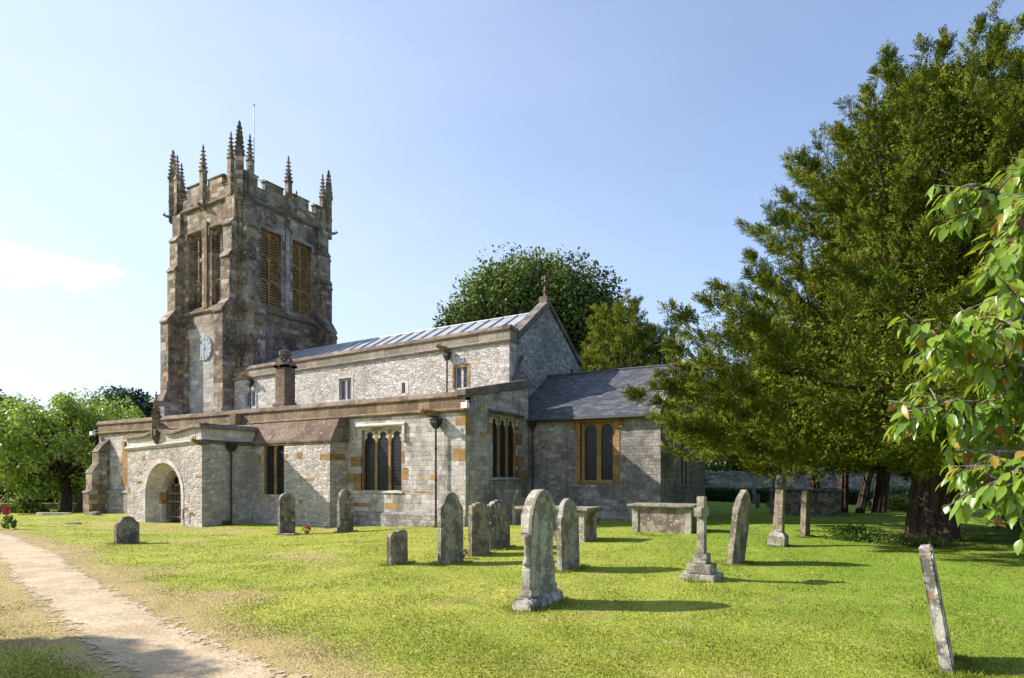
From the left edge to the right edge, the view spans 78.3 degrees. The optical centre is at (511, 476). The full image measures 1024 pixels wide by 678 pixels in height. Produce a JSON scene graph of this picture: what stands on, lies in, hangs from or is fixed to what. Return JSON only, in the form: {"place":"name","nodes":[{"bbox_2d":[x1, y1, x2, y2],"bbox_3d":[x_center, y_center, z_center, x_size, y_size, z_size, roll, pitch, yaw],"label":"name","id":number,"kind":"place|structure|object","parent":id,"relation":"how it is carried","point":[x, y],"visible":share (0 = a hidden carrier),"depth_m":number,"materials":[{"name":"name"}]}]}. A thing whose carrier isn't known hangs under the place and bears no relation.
{"place":"outdoors","nodes":[
{"label":"outdoors","id":0,"kind":"place"},
{"bbox_2d":[1,506,10,514],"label":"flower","id":1,"kind":"object","parent":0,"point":[5,510],"visible":0.99,"depth_m":23.43,"materials":[{"name":"red plant"}]},
{"bbox_2d":[0,531,310,677],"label":"path","id":2,"kind":"structure","parent":0,"point":[113,626],"depth_m":6.87,"materials":[{"name":"beige gravel"}]},
{"bbox_2d":[0,497,1023,677],"bbox_3d":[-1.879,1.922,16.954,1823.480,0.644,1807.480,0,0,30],"label":"ground","id":3,"kind":"structure","parent":0,"point":[713,506],"depth_m":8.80,"materials":[{"name":"plant"}]},
{"bbox_2d":[0,511,17,529],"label":"shrub","id":4,"kind":"object","parent":3,"relation":"on","point":[6,519],"visible":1,"depth_m":20.71,"materials":[{"name":"green plant"}]},
{"bbox_2d":[0,389,27,423],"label":"broadleaf tree","id":5,"kind":"object","parent":3,"relation":"on","point":[2,399],"visible":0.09,"depth_m":58.45,"materials":[{"name":"green plant"}]},
{"bbox_2d":[0,500,49,513],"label":"shrub","id":6,"kind":"object","parent":3,"relation":"on","point":[25,507],"visible":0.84,"depth_m":38.03,"materials":[{"name":"green plant"}]},
{"bbox_2d":[0,409,61,501],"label":"broadleaf tree","id":7,"kind":"object","parent":3,"relation":"on","point":[2,492],"depth_m":46.79,"materials":[{"name":"green plant"}]},
{"bbox_2d":[17,485,78,501],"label":"hedge","id":8,"kind":"object","parent":3,"relation":"on","point":[47,500],"visible":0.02,"depth_m":54.95,"materials":[{"name":"green plant"}]},
{"bbox_2d":[36,512,71,515],"bbox_3d":[-24.275,2.004,33.319,2.180,0.236,0.508,0,0,12],"label":"ledger stone","id":9,"kind":"object","parent":3,"relation":"on","point":[49,513],"visible":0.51,"depth_m":33.19,"materials":[{"name":"grey stone"}]},
{"bbox_2d":[0,387,145,511],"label":"broadleaf tree","id":10,"kind":"object","parent":3,"relation":"on","point":[64,466],"visible":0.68,"depth_m":37.73,"materials":[{"name":"green plant"}]},
{"bbox_2d":[66,522,81,523],"bbox_3d":[-17.318,1.873,24.837,0.529,0.168,0.295,0,0,-10],"label":"ledger stone","id":11,"kind":"object","parent":3,"relation":"on","point":[73,523],"visible":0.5,"depth_m":24.73,"materials":[{"name":"grey stone"}]},
{"bbox_2d":[85,511,101,515],"bbox_3d":[-20.232,1.812,30.375,0.790,0.263,0.445,0,0,25],"label":"ledger stone","id":12,"kind":"object","parent":3,"relation":"on","point":[94,513],"visible":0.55,"depth_m":30.18,"materials":[{"name":"grey stone"}]},
{"bbox_2d":[47,405,144,453],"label":"broadleaf tree","id":13,"kind":"object","parent":3,"relation":"on","point":[135,410],"visible":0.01,"depth_m":48.19,"materials":[{"name":"green plant"}]},
{"bbox_2d":[77,383,153,422],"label":"broadleaf tree","id":14,"kind":"object","parent":3,"relation":"on","point":[142,402],"visible":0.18,"depth_m":70.10,"materials":[{"name":"green plant"}]},
{"bbox_2d":[114,516,139,543],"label":"headstone","id":15,"kind":"object","parent":3,"relation":"on","point":[126,529],"visible":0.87,"depth_m":16.44,"materials":[{"name":"grey stone"}]},
{"bbox_2d":[221,519,232,525],"bbox_3d":[-11.075,1.760,24.421,0.484,0.303,0.401,0,0,7],"label":"shrub","id":16,"kind":"object","parent":3,"relation":"on","point":[225,522],"visible":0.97,"depth_m":24.36,"materials":[{"name":"green plant"}]},
{"bbox_2d":[278,493,294,533],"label":"headstone","id":17,"kind":"object","parent":3,"relation":"on","point":[286,512],"visible":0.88,"depth_m":20.55,"materials":[{"name":"grey stone"}]},
{"bbox_2d":[280,533,295,535],"bbox_3d":[-7.179,1.897,20.173,0.486,0.152,0.287,0,0,20],"label":"ledger stone","id":18,"kind":"object","parent":3,"relation":"on","point":[287,534],"visible":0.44,"depth_m":20.09,"materials":[{"name":"grey stone"}]},
{"bbox_2d":[302,526,310,534],"bbox_3d":[-6.607,1.709,20.253,0.327,0.295,0.317,0,0,30],"label":"flower pot","id":19,"kind":"object","parent":3,"relation":"on","point":[306,532],"visible":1,"depth_m":20.20,"materials":[{"name":"ceramic"}]},
{"bbox_2d":[337,489,352,531],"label":"headstone","id":20,"kind":"object","parent":3,"relation":"on","point":[345,510],"visible":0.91,"depth_m":20.92,"materials":[{"name":"grey stone"}]},
{"bbox_2d":[82,104,704,526],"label":"church","id":21,"kind":"structure","parent":3,"relation":"on","point":[272,390],"depth_m":26.14,"materials":[{"name":"stone"}]},
{"bbox_2d":[122,440,127,486],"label":"window","id":22,"kind":"structure","parent":21,"relation":"in","point":[124,442],"depth_m":31.90,"materials":[{"name":"stone"}]},
{"bbox_2d":[188,234,201,311],"bbox_3d":[-18.359,-11.965,36.898,1.340,4.490,0.540,0,0,30],"label":"belfry window","id":23,"kind":"structure","parent":21,"relation":"in","point":[197,240],"depth_m":37.06,"materials":[{"name":"wood"}]},
{"bbox_2d":[211,227,222,306],"bbox_3d":[-16.538,-11.965,35.832,1.320,4.490,0.540,0,0,30],"label":"belfry window","id":24,"kind":"structure","parent":21,"relation":"in","point":[219,232],"depth_m":36.10,"materials":[{"name":"wood"}]},
{"bbox_2d":[246,390,254,406],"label":"window","id":25,"kind":"structure","parent":21,"relation":"in","point":[247,392],"depth_m":33.97,"materials":[{"name":"glass"}]},
{"bbox_2d":[261,229,279,309],"bbox_3d":[-14.168,-12.035,36.593,0.540,4.430,1.470,0,0,30],"label":"belfry window","id":26,"kind":"structure","parent":21,"relation":"in","point":[269,241],"depth_m":36.60,"materials":[{"name":"wood"}]},
{"bbox_2d":[264,446,283,493],"bbox_3d":[-9.415,-0.330,25.100,1.240,2.060,0.180,0,0,30],"label":"window","id":27,"kind":"structure","parent":21,"relation":"in","point":[273,455],"depth_m":25.14,"materials":[{"name":"glass"}]},
{"bbox_2d":[292,242,311,318],"bbox_3d":[-13.039,-12.035,38.522,0.540,4.430,1.500,0,0,30],"label":"belfry window","id":28,"kind":"structure","parent":21,"relation":"in","point":[300,253],"depth_m":38.67,"materials":[{"name":"wood"}]},
{"bbox_2d":[340,378,350,399],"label":"window","id":29,"kind":"structure","parent":21,"relation":"in","point":[345,384],"depth_m":30.48,"materials":[{"name":"glass"}]},
{"bbox_2d":[352,422,405,492],"bbox_3d":[-4.877,-0.705,23.450,2.570,2.590,0.420,0,0,30],"label":"window","id":30,"kind":"structure","parent":21,"relation":"in","point":[381,449],"depth_m":23.52,"materials":[{"name":"glass"}]},
{"bbox_2d":[402,383,404,392],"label":"window","id":31,"kind":"structure","parent":21,"relation":"in","point":[403,384],"depth_m":28.55,"materials":[{"name":"glass"}]},
{"bbox_2d":[456,367,466,387],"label":"window","id":32,"kind":"structure","parent":21,"relation":"in","point":[461,373],"depth_m":26.95,"materials":[{"name":"glass"}]},
{"bbox_2d":[487,409,525,479],"bbox_3d":[-0.304,-1.180,23.779,0.420,2.560,2.600,0,0,30],"label":"window","id":33,"kind":"structure","parent":21,"relation":"in","point":[504,429],"depth_m":23.89,"materials":[{"name":"stone"}]},
{"bbox_2d":[571,419,623,481],"bbox_3d":[3.265,-1.050,23.827,2.100,2.500,0.420,0,0,30],"label":"window","id":34,"kind":"structure","parent":21,"relation":"in","point":[597,439],"depth_m":23.87,"materials":[{"name":"stone"}]},
{"bbox_2d":[679,444,693,486],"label":"window","id":35,"kind":"structure","parent":21,"relation":"in","point":[684,469],"depth_m":25.77,"materials":[{"name":"stone"}]},
{"bbox_2d":[386,529,407,564],"bbox_3d":[-2.167,1.475,11.913,0.124,0.941,0.537,0,2,26],"label":"headstone","id":36,"kind":"object","parent":3,"relation":"on","point":[397,546],"visible":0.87,"depth_m":11.81,"materials":[{"name":"grey stone"}]},
{"bbox_2d":[438,492,462,564],"bbox_3d":[-1.189,1.129,12.196,0.105,1.672,0.768,-2,-4,28],"label":"headstone","id":37,"kind":"object","parent":3,"relation":"on","point":[450,528],"visible":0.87,"depth_m":12.11,"materials":[{"name":"grey stone"}]},
{"bbox_2d":[468,502,489,555],"bbox_3d":[-0.711,1.271,13.684,0.114,1.434,0.704,0,-1,30],"label":"headstone","id":38,"kind":"object","parent":3,"relation":"on","point":[479,530],"visible":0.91,"depth_m":13.59,"materials":[{"name":"grey stone"}]},
{"bbox_2d":[487,499,509,549],"bbox_3d":[-0.335,1.247,14.724,0.154,1.439,0.808,0,2,34],"label":"headstone","id":39,"kind":"object","parent":3,"relation":"on","point":[499,523],"visible":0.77,"depth_m":14.66,"materials":[{"name":"grey stone"}]},
{"bbox_2d":[512,490,522,524],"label":"headstone","id":40,"kind":"object","parent":3,"relation":"on","point":[516,514],"visible":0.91,"depth_m":21.70,"materials":[{"name":"grey stone"}]},
{"bbox_2d":[432,241,636,368],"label":"broadleaf tree","id":41,"kind":"object","parent":3,"relation":"on","point":[502,290],"visible":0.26,"depth_m":40.95,"materials":[{"name":"green plant"}]},
{"bbox_2d":[512,489,563,611],"bbox_3d":[0.349,1.008,8.174,0.300,1.695,0.940,0,0,29],"label":"gothic headstone","id":42,"kind":"object","parent":3,"relation":"on","point":[538,529],"visible":0.97,"depth_m":8.00,"materials":[{"name":"grey stone"}]},
{"bbox_2d":[515,505,602,541],"bbox_3d":[1.220,1.332,16.478,2.070,1.110,1.030,0,0,30],"label":"chest tomb","id":43,"kind":"object","parent":3,"relation":"on","point":[587,515],"visible":0.35,"depth_m":15.96,"materials":[{"name":"grey stone"}]},
{"bbox_2d":[556,498,579,571],"bbox_3d":[0.992,1.148,11.111,0.114,1.542,0.734,-1,-1,30],"label":"headstone","id":44,"kind":"object","parent":3,"relation":"on","point":[567,531],"visible":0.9,"depth_m":10.98,"materials":[{"name":"grey stone"}]},
{"bbox_2d":[560,301,657,370],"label":"broadleaf tree","id":45,"kind":"object","parent":3,"relation":"on","point":[589,342],"visible":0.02,"depth_m":41.40,"materials":[{"name":"green plant"}]},
{"bbox_2d":[579,288,666,371],"bbox_3d":[6.381,-4.360,35.947,7.159,12.939,6.594,0,0,30],"label":"conifer","id":46,"kind":"object","parent":3,"relation":"on","point":[621,311],"visible":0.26,"depth_m":35.41,"materials":[{"name":"green plant"}]},
{"bbox_2d":[627,502,696,533],"bbox_3d":[4.619,1.353,18.926,2.020,1.090,1.170,0,0,30],"label":"chest tomb","id":47,"kind":"object","parent":3,"relation":"on","point":[678,518],"visible":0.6,"depth_m":18.51,"materials":[{"name":"grey stone"}]},
{"bbox_2d":[617,316,713,485],"bbox_3d":[9.003,-3.850,37.885,7.074,11.866,6.986,0,0,30],"label":"tree","id":48,"kind":"object","parent":3,"relation":"on","point":[659,339],"visible":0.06,"depth_m":36.98,"materials":[{"name":"green plant"}]},
{"bbox_2d":[679,496,723,582],"bbox_3d":[3.067,1.051,10.163,0.560,1.470,0.560,0,0,33],"label":"stone cross","id":49,"kind":"object","parent":3,"relation":"on","point":[701,566],"visible":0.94,"depth_m":10.08,"materials":[{"name":"grey stone"}]},
{"bbox_2d":[726,489,750,564],"bbox_3d":[4.340,1.095,12.017,0.124,1.720,0.806,7,1,36],"label":"headstone","id":50,"kind":"object","parent":3,"relation":"on","point":[738,536],"visible":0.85,"depth_m":11.82,"materials":[{"name":"grey stone"}]},
{"bbox_2d":[705,414,773,471],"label":"broadleaf tree","id":51,"kind":"object","parent":3,"relation":"on","point":[715,466],"visible":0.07,"depth_m":58.76,"materials":[{"name":"green plant"}]},
{"bbox_2d":[752,485,755,503],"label":"headstone","id":52,"kind":"object","parent":3,"relation":"on","point":[753,493],"visible":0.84,"depth_m":37.81,"materials":[{"name":"grey stone"}]},
{"bbox_2d":[755,494,759,507],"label":"headstone","id":53,"kind":"object","parent":3,"relation":"on","point":[757,500],"visible":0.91,"depth_m":32.96,"materials":[{"name":"grey stone"}]},
{"bbox_2d":[767,475,788,546],"bbox_3d":[6.459,0.910,15.197,0.400,1.900,0.480,3,2,34],"label":"shaft monument","id":54,"kind":"object","parent":3,"relation":"on","point":[777,535],"visible":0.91,"depth_m":15.08,"materials":[{"name":"grey stone"}]},
{"bbox_2d":[768,488,842,516],"bbox_3d":[12.824,1.231,27.465,2.870,1.410,1.320,0,0,30],"label":"chest tomb","id":55,"kind":"object","parent":3,"relation":"on","point":[826,502],"visible":0.64,"depth_m":26.77,"materials":[{"name":"grey stone"}]},
{"bbox_2d":[800,490,810,537],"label":"headstone","id":56,"kind":"object","parent":3,"relation":"on","point":[805,516],"visible":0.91,"depth_m":17.32,"materials":[{"name":"grey stone"}]},
{"bbox_2d":[705,486,909,504],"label":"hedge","id":57,"kind":"object","parent":3,"relation":"on","point":[722,494],"visible":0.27,"depth_m":40.48,"materials":[{"name":"green plant"}]},
{"bbox_2d":[620,0,1023,542],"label":"yew tree","id":58,"kind":"object","parent":3,"relation":"on","point":[868,287],"visible":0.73,"depth_m":14.18,"materials":[{"name":"green plant"}]},
{"bbox_2d":[705,470,982,504],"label":"stone wall","id":59,"kind":"structure","parent":3,"relation":"on","point":[736,479],"depth_m":43.26,"materials":[{"name":"grey stone"}]},
{"bbox_2d":[725,322,969,512],"bbox_3d":[15.801,-3.032,29.730,11.935,10.225,12.635,0,0,30],"label":"yew tree","id":60,"kind":"object","parent":3,"relation":"on","point":[880,497],"visible":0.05,"depth_m":28.80,"materials":[{"name":"green plant"}]},
{"bbox_2d":[817,520,891,542],"bbox_3d":[9.011,1.426,16.469,1.328,0.591,1.344,0,0,-13],"label":"shrub","id":61,"kind":"object","parent":3,"relation":"on","point":[847,531],"visible":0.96,"depth_m":16.41,"materials":[{"name":"green plant"}]},
{"bbox_2d":[869,482,909,503],"bbox_3d":[21.951,0.888,36.963,3.320,1.663,2.281,0,0,30],"label":"shrub","id":62,"kind":"object","parent":3,"relation":"on","point":[894,486],"visible":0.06,"depth_m":36.52,"materials":[{"name":"green plant"}]},
{"bbox_2d":[854,491,962,511],"bbox_3d":[18.979,1.158,30.241,4.404,1.082,2.722,0,0,30],"label":"shrub","id":63,"kind":"object","parent":3,"relation":"on","point":[900,504],"visible":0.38,"depth_m":30.08,"materials":[{"name":"green plant"}]},
{"bbox_2d":[861,533,966,547],"bbox_3d":[9.687,1.525,15.240,0.880,0.377,2.111,0,0,-45],"label":"shrub","id":64,"kind":"object","parent":3,"relation":"on","point":[915,541],"visible":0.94,"depth_m":15.12,"materials":[{"name":"green plant"}]},
{"bbox_2d":[919,544,954,674],"bbox_3d":[3.772,1.275,5.550,0.099,1.364,0.623,-11,-6,34],"label":"headstone","id":65,"kind":"object","parent":3,"relation":"on","point":[936,608],"visible":1,"depth_m":5.32,"materials":[{"name":"grey stone"}]},
{"bbox_2d":[882,157,1023,555],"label":"cherry tree","id":66,"kind":"object","parent":3,"relation":"on","point":[993,344],"visible":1,"depth_m":3.36,"materials":[{"name":"green plant"}]},
{"bbox_2d":[884,14,1023,379],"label":"yew tree","id":67,"kind":"object","parent":3,"relation":"on","point":[1019,50],"depth_m":17.61,"materials":[{"name":"green plant"}]},
{"bbox_2d":[988,514,1023,527],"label":"shrub","id":68,"kind":"object","parent":3,"relation":"on","point":[1005,521],"visible":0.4,"depth_m":20.29,"materials":[{"name":"green plant"}]},
{"bbox_2d":[0,0,1023,467],"label":"sky","id":69,"kind":"structure","parent":0,"point":[633,135],"materials":[{"name":"blue"}]}
]}

